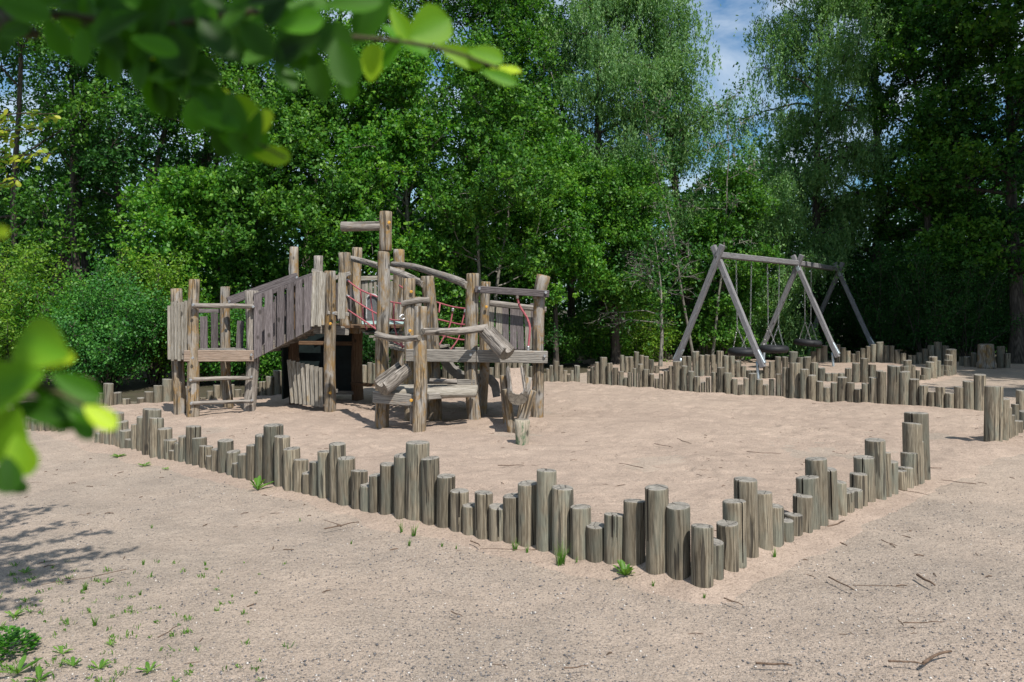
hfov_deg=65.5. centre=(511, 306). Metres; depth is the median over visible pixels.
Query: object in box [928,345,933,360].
log post
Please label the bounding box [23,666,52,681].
weed
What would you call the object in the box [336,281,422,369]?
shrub
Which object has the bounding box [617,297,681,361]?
shrub
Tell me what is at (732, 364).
log post
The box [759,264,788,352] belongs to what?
tyre swing
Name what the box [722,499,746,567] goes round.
log post
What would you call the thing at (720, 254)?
swing frame
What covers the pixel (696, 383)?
log post
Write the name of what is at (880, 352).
log post
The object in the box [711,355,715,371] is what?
log post
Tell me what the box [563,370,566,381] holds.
log post
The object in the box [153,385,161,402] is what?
log post
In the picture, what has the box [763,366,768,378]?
log post
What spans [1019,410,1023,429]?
log post
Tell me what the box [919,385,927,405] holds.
log post
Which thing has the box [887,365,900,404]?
log post
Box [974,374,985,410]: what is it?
log post
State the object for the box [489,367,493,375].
log post
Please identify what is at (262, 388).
log post
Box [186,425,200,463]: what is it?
log post
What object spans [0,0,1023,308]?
sky
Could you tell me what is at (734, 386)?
log post
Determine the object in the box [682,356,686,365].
log post
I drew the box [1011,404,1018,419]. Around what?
log post
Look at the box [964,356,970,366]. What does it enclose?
log post
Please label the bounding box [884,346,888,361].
log post
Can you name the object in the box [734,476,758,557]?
log post
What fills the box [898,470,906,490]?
log post
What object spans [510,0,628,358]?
tree
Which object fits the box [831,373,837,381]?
log post
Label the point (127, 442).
log post
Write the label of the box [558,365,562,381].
log post
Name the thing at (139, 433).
log post
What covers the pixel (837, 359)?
log post
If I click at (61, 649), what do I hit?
weed
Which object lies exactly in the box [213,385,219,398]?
log post
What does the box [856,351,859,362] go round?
log post
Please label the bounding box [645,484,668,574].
log post
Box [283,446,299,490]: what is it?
log post
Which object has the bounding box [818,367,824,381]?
log post
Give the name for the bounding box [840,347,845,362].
log post
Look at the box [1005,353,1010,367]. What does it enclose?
log post
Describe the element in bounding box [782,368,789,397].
log post
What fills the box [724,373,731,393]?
log post
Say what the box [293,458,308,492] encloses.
log post
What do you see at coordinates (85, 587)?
grass tuft
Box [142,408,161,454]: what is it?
log post
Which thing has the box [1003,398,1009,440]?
log post
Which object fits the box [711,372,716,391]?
log post
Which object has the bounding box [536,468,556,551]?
log post
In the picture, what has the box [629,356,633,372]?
log post
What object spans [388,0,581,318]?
tree
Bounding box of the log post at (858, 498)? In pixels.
[847,487,862,508]
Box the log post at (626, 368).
[624,356,628,372]
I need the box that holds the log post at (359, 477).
[351,469,367,508]
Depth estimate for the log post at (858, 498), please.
5.53 m
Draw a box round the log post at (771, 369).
[769,361,774,377]
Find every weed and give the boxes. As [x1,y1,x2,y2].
[0,655,41,673]
[5,608,25,615]
[18,566,33,572]
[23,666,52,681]
[53,646,72,653]
[61,656,81,666]
[88,658,110,668]
[136,661,161,672]
[250,475,273,489]
[613,559,634,575]
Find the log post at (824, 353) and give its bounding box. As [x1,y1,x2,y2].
[821,345,827,361]
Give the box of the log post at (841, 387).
[837,376,846,401]
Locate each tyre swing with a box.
[727,261,753,355]
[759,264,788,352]
[794,268,821,346]
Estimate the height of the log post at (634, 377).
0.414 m
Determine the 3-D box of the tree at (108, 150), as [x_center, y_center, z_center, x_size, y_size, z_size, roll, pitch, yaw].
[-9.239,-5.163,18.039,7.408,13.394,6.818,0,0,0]
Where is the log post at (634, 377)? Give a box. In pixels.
[633,368,636,386]
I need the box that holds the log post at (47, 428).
[44,425,50,430]
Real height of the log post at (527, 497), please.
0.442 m
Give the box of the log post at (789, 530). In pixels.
[784,517,793,542]
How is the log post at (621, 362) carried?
on the gravel path
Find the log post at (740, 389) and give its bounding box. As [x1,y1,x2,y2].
[738,384,742,394]
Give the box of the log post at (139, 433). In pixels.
[137,415,142,450]
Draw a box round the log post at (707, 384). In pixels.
[706,377,709,392]
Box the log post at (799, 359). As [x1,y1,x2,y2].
[797,357,803,368]
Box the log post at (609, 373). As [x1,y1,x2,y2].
[607,363,612,384]
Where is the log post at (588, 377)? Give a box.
[587,371,590,383]
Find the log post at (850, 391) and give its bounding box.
[846,382,854,401]
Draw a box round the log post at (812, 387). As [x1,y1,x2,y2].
[808,374,815,400]
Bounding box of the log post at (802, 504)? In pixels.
[793,493,812,532]
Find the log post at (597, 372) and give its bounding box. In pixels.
[595,362,599,383]
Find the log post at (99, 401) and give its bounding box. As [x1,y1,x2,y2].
[97,393,102,405]
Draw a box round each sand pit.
[37,378,1023,603]
[578,359,959,384]
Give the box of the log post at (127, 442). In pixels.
[125,438,130,447]
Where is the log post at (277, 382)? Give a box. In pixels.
[273,370,281,394]
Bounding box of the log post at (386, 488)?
[380,462,393,514]
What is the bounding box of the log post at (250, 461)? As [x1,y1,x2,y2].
[246,444,254,480]
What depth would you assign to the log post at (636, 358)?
16.92 m
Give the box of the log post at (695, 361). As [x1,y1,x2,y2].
[692,351,698,375]
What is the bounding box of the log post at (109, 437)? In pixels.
[108,430,111,444]
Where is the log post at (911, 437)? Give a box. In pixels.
[902,422,922,483]
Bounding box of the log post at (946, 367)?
[944,365,951,375]
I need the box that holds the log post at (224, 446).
[217,439,233,472]
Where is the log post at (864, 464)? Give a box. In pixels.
[853,455,875,501]
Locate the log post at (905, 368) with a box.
[900,365,909,370]
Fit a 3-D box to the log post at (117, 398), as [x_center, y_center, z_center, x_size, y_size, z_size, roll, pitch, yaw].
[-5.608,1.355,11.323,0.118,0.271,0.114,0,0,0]
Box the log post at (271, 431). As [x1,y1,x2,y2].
[263,423,282,484]
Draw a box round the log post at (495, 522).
[489,503,502,541]
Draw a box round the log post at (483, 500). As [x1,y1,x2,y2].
[475,490,492,539]
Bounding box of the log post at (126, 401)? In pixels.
[122,398,130,404]
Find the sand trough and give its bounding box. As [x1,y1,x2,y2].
[500,365,535,432]
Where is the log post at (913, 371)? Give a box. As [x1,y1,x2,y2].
[912,365,915,377]
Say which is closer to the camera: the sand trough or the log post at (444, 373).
the sand trough
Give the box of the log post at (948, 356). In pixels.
[945,354,952,360]
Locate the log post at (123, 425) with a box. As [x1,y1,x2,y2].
[115,420,128,446]
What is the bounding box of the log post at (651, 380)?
[649,374,653,386]
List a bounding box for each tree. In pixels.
[0,7,144,369]
[0,7,214,372]
[0,8,178,301]
[0,10,77,265]
[87,0,277,367]
[95,159,257,377]
[126,0,328,337]
[178,120,336,297]
[205,57,396,321]
[219,0,439,284]
[316,22,512,294]
[319,0,490,361]
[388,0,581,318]
[390,30,604,368]
[431,0,587,303]
[480,130,618,369]
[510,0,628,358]
[521,0,693,360]
[539,145,679,363]
[569,212,713,366]
[585,0,760,355]
[610,62,782,362]
[661,156,786,359]
[697,164,849,358]
[718,0,915,340]
[773,1,1002,347]
[836,0,1023,345]
[861,0,1023,312]
[884,0,1023,362]
[893,0,1023,95]
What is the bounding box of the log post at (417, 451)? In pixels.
[406,440,428,520]
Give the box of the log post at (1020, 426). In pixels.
[1016,420,1022,432]
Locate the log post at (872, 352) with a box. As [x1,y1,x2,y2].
[870,344,875,361]
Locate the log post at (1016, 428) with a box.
[1015,420,1018,435]
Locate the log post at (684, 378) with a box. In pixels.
[682,366,687,390]
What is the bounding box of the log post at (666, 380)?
[664,371,668,389]
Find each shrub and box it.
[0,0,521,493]
[0,109,62,189]
[0,235,98,377]
[0,258,134,384]
[43,249,187,389]
[108,240,211,384]
[147,285,244,385]
[199,282,281,383]
[230,292,285,382]
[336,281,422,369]
[437,290,495,374]
[453,297,571,372]
[528,301,605,365]
[562,303,651,362]
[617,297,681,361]
[634,293,735,358]
[694,276,794,355]
[775,276,872,354]
[806,269,909,353]
[823,235,934,354]
[875,280,989,354]
[893,239,1023,356]
[948,283,1009,355]
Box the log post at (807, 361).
[803,356,810,374]
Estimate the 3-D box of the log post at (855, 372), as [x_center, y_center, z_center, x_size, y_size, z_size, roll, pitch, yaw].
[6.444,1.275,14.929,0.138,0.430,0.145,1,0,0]
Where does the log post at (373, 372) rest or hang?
on the gravel path
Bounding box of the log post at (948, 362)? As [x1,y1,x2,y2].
[944,360,952,375]
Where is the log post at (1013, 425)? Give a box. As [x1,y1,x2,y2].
[1012,415,1014,436]
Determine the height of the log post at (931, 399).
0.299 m
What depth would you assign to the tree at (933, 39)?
21.62 m
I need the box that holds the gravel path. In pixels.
[0,362,1023,681]
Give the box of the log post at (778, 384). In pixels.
[775,374,781,395]
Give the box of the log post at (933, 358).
[929,356,937,378]
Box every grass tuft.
[82,582,89,589]
[90,616,98,625]
[410,521,420,535]
[512,539,520,550]
[552,542,569,565]
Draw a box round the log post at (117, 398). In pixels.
[113,392,121,404]
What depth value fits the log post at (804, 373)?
12.02 m
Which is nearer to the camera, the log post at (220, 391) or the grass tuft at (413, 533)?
the grass tuft at (413, 533)
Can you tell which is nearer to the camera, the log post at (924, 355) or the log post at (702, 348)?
the log post at (924, 355)
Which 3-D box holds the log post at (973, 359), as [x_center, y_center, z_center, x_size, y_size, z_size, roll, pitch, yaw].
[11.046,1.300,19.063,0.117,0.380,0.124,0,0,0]
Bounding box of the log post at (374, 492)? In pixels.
[369,473,379,512]
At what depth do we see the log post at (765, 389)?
12.44 m
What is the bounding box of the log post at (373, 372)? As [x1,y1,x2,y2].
[373,363,374,382]
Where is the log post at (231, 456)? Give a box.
[226,449,239,474]
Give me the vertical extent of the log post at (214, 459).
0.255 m
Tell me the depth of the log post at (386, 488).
5.39 m
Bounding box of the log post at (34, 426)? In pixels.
[31,422,37,430]
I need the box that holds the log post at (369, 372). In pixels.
[367,362,371,382]
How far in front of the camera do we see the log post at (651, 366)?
16.83 m
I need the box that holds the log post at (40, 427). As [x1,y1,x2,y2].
[38,424,44,430]
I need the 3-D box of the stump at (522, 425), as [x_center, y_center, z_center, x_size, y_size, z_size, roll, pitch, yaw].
[0.101,1.322,8.200,0.158,0.316,0.151,1,-1,0]
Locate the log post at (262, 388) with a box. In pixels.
[258,381,265,395]
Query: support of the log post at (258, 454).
on the sand pit at (622, 421)
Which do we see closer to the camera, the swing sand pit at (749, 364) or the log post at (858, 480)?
the log post at (858, 480)
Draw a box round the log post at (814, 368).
[811,362,818,380]
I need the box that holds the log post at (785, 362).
[782,356,788,367]
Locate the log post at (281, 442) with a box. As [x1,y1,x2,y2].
[274,435,289,486]
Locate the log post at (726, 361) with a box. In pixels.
[723,355,728,372]
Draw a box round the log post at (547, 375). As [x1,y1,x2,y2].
[546,368,549,381]
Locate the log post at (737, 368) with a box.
[735,360,740,376]
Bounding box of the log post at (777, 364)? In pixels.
[775,356,780,374]
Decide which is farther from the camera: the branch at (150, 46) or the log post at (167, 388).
the log post at (167, 388)
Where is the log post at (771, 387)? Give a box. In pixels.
[769,379,774,395]
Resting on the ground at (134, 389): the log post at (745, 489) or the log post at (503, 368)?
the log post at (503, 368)
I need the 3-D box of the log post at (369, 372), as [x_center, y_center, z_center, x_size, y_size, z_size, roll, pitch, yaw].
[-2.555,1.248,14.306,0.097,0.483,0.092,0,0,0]
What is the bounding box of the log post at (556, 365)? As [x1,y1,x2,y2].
[554,361,558,381]
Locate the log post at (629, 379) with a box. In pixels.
[628,372,631,386]
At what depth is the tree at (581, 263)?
18.40 m
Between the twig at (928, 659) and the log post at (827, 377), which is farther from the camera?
the log post at (827, 377)
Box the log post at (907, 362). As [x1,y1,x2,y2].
[903,360,911,377]
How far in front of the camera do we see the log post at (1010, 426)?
8.43 m
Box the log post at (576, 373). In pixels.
[574,365,579,381]
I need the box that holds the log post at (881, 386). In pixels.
[877,371,886,403]
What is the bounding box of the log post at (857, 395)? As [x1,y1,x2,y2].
[854,389,861,402]
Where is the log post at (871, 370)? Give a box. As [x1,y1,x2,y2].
[868,364,875,376]
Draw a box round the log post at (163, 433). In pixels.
[157,427,171,458]
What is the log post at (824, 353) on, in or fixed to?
on the ground at (134, 389)
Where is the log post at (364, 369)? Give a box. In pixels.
[362,365,366,386]
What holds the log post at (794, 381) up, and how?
on the ground at (134, 389)
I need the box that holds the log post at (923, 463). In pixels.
[922,441,924,482]
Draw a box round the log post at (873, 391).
[868,377,877,402]
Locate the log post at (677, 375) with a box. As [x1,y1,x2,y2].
[673,361,681,389]
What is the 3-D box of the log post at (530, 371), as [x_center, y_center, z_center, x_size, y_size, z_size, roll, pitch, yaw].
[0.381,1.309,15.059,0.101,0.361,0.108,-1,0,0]
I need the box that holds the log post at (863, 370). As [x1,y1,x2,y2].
[860,358,867,382]
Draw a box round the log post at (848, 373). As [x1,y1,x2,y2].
[845,368,851,381]
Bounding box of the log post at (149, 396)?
[144,391,153,402]
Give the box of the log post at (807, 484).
[796,475,819,529]
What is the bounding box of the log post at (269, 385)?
[266,376,272,395]
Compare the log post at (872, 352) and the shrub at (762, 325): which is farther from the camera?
the shrub at (762, 325)
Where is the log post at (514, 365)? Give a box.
[512,363,517,367]
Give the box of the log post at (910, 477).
[898,466,913,487]
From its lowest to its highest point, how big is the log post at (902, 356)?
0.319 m
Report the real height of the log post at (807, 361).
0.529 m
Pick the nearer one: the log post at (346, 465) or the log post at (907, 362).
the log post at (346, 465)
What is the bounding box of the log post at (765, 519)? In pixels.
[758,490,772,550]
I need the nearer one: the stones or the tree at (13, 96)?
the stones
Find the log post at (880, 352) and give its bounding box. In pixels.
[876,342,883,362]
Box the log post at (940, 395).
[935,387,944,407]
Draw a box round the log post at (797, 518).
[784,512,802,535]
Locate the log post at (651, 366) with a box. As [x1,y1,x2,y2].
[649,360,653,372]
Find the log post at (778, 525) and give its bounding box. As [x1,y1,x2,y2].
[773,503,783,546]
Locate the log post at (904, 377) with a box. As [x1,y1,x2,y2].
[899,371,909,404]
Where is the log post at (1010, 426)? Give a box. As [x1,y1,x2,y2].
[1009,407,1011,437]
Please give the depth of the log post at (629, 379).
13.90 m
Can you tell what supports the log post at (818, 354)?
on the ground at (134, 389)
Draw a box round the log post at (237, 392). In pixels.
[234,389,241,397]
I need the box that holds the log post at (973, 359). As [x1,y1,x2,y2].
[971,352,975,366]
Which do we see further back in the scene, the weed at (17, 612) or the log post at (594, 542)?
the log post at (594, 542)
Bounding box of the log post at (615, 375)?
[613,367,617,384]
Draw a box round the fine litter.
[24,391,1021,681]
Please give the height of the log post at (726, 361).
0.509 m
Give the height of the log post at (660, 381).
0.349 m
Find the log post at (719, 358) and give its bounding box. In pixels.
[716,351,723,372]
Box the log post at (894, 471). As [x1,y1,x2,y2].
[891,460,897,494]
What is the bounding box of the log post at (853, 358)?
[851,354,855,362]
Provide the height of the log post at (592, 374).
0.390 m
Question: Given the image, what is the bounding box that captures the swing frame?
[673,244,874,378]
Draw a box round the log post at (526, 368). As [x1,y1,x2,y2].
[523,364,528,376]
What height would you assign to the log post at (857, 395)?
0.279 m
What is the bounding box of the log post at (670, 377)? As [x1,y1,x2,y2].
[669,366,672,389]
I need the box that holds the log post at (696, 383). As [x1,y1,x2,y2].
[694,376,699,391]
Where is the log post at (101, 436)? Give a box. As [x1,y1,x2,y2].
[100,430,103,442]
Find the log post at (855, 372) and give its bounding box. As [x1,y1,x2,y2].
[852,363,859,382]
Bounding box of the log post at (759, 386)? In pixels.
[757,379,762,394]
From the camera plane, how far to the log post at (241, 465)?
6.56 m
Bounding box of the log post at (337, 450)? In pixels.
[329,442,345,502]
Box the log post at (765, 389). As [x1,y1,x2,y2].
[763,384,767,395]
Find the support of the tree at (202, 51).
on the ground at (134, 389)
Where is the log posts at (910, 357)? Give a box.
[130,345,963,403]
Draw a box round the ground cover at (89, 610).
[0,558,294,681]
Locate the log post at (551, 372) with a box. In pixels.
[549,365,552,381]
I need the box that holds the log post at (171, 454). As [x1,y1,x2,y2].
[169,450,173,459]
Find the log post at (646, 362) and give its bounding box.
[644,356,648,368]
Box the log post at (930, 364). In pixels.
[926,361,934,378]
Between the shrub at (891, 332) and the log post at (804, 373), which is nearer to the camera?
the log post at (804, 373)
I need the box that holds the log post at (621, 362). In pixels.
[620,355,623,371]
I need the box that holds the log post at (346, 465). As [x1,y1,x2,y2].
[337,456,354,505]
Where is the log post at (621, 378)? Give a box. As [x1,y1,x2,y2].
[619,371,623,385]
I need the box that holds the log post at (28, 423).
[25,419,30,429]
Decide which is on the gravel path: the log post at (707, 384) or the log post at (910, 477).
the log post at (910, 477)
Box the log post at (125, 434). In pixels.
[119,429,130,447]
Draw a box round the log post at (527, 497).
[518,480,536,546]
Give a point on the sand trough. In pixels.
(515, 385)
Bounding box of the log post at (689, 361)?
[687,356,691,370]
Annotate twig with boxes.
[41,569,125,584]
[324,520,356,528]
[480,548,536,549]
[755,661,791,665]
[828,576,853,589]
[853,585,904,587]
[888,660,924,664]
[903,621,941,622]
[916,573,934,585]
[922,650,951,663]
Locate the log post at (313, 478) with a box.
[309,460,317,495]
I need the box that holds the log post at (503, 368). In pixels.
[500,363,505,374]
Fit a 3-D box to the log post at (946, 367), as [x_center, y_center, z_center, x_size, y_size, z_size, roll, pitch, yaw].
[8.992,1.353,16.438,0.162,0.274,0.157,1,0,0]
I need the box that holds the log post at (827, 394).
[823,387,830,402]
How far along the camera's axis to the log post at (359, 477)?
5.61 m
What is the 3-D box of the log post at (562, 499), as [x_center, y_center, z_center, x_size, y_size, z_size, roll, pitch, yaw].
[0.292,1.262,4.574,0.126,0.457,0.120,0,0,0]
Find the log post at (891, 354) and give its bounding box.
[889,346,893,362]
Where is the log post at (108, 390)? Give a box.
[103,383,113,405]
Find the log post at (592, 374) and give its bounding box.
[590,367,594,383]
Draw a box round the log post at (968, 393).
[962,380,973,409]
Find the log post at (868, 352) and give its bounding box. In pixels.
[866,346,869,362]
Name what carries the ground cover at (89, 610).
on the gravel path
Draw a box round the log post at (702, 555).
[691,523,713,587]
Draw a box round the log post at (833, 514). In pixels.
[827,467,838,519]
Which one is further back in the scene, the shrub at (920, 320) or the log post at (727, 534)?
the shrub at (920, 320)
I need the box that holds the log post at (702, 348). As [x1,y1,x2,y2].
[701,342,705,354]
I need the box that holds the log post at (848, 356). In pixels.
[846,351,850,362]
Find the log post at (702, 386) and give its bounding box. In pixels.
[701,382,704,391]
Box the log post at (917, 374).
[916,370,919,379]
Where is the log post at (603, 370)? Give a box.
[600,357,606,384]
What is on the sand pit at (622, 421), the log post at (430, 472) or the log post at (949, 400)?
the log post at (430, 472)
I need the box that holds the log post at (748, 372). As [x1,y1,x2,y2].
[746,370,751,377]
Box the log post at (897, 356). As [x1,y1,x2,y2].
[894,350,899,363]
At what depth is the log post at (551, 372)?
14.83 m
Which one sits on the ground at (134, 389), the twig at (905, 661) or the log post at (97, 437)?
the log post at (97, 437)
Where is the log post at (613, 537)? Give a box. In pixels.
[604,512,622,563]
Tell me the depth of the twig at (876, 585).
4.05 m
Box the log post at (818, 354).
[816,348,821,361]
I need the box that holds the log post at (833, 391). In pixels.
[831,382,836,401]
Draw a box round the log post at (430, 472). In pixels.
[421,456,439,524]
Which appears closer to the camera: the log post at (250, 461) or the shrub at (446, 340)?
the log post at (250, 461)
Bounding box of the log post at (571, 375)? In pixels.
[570,370,573,380]
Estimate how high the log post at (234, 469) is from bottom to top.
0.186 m
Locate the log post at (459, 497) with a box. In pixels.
[450,488,468,531]
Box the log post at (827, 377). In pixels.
[825,373,830,381]
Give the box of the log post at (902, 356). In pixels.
[900,353,905,363]
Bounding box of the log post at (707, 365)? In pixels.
[705,354,709,375]
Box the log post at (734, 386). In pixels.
[732,379,737,394]
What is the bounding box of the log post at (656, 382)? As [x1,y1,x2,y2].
[655,378,658,387]
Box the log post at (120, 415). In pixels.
[112,411,123,444]
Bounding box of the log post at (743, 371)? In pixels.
[741,366,745,377]
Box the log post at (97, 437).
[95,432,99,442]
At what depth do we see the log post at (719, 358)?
15.95 m
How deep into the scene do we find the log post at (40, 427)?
9.16 m
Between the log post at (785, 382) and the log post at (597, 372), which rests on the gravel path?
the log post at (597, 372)
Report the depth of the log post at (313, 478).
5.97 m
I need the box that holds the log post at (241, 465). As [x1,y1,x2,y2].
[238,453,245,478]
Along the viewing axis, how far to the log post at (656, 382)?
13.57 m
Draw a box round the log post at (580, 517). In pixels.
[570,504,590,560]
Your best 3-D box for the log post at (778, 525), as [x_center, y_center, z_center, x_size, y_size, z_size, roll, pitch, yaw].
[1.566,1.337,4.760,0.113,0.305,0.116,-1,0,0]
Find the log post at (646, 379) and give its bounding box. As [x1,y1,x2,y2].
[643,369,649,386]
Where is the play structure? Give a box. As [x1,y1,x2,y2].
[167,211,549,431]
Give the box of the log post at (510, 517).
[503,493,517,543]
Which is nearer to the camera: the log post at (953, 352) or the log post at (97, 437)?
the log post at (97, 437)
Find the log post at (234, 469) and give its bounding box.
[232,462,237,477]
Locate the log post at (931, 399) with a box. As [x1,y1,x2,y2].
[928,392,935,406]
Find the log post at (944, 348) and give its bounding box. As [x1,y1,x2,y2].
[942,345,948,363]
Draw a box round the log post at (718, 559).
[714,538,723,579]
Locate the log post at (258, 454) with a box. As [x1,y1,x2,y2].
[255,433,262,480]
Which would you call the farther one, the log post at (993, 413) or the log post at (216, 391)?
the log post at (216, 391)
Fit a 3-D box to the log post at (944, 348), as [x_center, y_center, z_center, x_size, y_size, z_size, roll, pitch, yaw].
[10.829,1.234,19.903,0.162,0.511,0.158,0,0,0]
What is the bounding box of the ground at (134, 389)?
[20,309,1023,401]
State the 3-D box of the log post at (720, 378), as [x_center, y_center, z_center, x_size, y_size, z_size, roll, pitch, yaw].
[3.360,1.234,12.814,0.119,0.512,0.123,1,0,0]
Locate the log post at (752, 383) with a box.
[749,373,756,394]
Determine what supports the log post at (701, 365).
on the gravel path
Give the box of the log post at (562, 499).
[552,484,573,555]
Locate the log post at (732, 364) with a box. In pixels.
[729,356,734,376]
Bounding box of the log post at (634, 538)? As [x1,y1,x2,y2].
[623,499,645,565]
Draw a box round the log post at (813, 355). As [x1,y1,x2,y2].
[810,351,815,361]
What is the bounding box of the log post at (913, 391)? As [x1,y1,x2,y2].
[909,378,918,405]
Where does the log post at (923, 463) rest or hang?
on the gravel path
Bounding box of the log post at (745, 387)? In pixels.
[743,378,748,394]
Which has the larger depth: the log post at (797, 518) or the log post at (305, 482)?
the log post at (305, 482)
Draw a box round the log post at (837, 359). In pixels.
[835,344,839,362]
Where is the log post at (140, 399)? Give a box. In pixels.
[137,397,144,403]
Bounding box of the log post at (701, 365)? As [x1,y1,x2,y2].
[699,355,704,375]
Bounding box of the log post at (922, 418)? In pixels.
[904,412,930,479]
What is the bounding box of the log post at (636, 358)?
[634,351,638,372]
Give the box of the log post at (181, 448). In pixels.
[178,435,185,461]
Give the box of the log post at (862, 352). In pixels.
[860,348,864,357]
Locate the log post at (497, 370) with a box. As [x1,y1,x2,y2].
[495,363,499,378]
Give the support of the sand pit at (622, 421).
on the gravel path
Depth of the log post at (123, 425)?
7.99 m
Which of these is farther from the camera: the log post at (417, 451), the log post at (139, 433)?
the log post at (139, 433)
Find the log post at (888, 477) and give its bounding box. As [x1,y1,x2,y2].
[886,452,891,496]
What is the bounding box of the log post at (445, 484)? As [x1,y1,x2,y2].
[436,473,454,527]
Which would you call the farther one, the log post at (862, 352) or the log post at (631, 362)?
the log post at (862, 352)
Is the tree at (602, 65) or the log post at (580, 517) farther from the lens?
the tree at (602, 65)
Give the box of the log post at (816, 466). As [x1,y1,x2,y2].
[805,457,828,525]
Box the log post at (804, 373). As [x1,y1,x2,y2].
[800,369,808,398]
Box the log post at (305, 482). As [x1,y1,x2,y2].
[302,471,308,493]
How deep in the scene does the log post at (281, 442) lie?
6.24 m
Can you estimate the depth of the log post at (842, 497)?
5.36 m
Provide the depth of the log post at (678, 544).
4.13 m
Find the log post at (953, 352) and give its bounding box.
[946,349,956,374]
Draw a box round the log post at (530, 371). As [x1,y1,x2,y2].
[529,366,531,376]
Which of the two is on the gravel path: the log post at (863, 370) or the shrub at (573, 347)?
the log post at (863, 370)
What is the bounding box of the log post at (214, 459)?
[211,448,217,471]
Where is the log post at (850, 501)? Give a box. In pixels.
[847,490,854,512]
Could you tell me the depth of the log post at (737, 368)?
15.79 m
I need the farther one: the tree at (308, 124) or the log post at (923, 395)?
the tree at (308, 124)
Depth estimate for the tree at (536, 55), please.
20.58 m
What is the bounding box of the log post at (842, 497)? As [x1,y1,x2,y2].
[837,480,846,515]
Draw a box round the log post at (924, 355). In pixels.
[922,349,927,363]
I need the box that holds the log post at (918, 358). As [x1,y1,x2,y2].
[916,352,921,363]
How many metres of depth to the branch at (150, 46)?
0.44 m
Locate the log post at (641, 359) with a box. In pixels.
[639,355,643,368]
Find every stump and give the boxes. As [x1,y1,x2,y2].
[514,418,529,445]
[977,344,995,368]
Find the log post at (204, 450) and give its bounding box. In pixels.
[199,445,212,467]
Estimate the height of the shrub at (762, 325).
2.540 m
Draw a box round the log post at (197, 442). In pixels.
[192,437,206,465]
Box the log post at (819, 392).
[816,381,823,401]
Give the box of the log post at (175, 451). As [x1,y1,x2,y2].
[174,442,177,460]
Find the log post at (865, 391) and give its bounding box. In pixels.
[861,383,868,401]
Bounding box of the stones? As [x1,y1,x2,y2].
[0,455,1023,681]
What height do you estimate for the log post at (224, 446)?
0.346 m
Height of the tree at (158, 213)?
4.409 m
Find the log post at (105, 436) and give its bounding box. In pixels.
[104,430,107,443]
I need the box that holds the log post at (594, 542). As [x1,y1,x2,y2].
[586,522,603,562]
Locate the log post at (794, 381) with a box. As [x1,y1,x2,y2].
[789,363,800,398]
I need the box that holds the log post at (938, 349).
[934,342,941,363]
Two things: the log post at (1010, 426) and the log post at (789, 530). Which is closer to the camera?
the log post at (789, 530)
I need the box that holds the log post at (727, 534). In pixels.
[716,519,738,571]
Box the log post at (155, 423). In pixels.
[149,417,163,457]
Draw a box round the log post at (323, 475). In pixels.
[317,450,329,498]
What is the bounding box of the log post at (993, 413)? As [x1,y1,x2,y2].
[983,386,1002,441]
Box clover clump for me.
[0,625,41,657]
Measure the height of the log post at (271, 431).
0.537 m
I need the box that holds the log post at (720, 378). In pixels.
[717,367,724,392]
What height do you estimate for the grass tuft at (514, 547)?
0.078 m
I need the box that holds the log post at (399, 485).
[394,453,405,518]
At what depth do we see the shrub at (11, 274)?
14.78 m
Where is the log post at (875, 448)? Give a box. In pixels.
[865,438,886,499]
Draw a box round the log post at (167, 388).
[162,379,172,401]
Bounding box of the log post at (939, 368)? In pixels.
[937,360,940,376]
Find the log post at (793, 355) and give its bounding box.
[789,351,797,367]
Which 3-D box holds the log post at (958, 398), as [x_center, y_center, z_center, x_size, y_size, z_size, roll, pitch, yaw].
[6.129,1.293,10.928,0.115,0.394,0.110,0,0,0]
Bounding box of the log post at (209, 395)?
[207,391,212,399]
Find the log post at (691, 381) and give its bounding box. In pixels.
[688,371,693,391]
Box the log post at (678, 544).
[666,502,690,579]
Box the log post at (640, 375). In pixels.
[638,364,642,386]
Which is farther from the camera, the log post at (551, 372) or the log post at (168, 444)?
the log post at (551, 372)
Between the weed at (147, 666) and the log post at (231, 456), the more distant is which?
the log post at (231, 456)
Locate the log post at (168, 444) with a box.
[164,438,176,459]
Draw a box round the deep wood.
[0,108,1023,353]
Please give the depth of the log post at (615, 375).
14.09 m
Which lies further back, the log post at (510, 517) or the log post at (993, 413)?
the log post at (993, 413)
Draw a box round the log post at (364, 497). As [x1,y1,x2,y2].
[360,482,368,511]
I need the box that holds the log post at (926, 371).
[921,367,930,379]
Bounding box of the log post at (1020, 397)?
[1016,389,1023,409]
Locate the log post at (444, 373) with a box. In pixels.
[442,365,447,378]
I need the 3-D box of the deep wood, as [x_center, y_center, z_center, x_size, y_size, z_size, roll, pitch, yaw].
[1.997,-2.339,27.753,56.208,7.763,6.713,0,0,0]
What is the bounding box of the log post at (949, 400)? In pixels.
[945,393,953,407]
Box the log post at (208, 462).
[206,455,210,469]
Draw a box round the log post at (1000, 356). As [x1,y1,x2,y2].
[996,346,1004,367]
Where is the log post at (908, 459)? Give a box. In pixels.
[900,452,918,485]
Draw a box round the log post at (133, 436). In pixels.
[131,424,136,449]
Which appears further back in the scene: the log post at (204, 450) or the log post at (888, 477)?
the log post at (204, 450)
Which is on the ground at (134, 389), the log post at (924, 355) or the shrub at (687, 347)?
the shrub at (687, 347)
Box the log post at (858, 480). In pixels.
[849,472,867,506]
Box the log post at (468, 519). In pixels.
[462,502,474,535]
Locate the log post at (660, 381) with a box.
[659,373,662,388]
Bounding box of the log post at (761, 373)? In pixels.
[759,370,762,378]
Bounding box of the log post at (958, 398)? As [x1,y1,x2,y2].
[954,386,963,408]
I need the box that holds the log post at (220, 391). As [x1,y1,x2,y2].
[220,380,222,398]

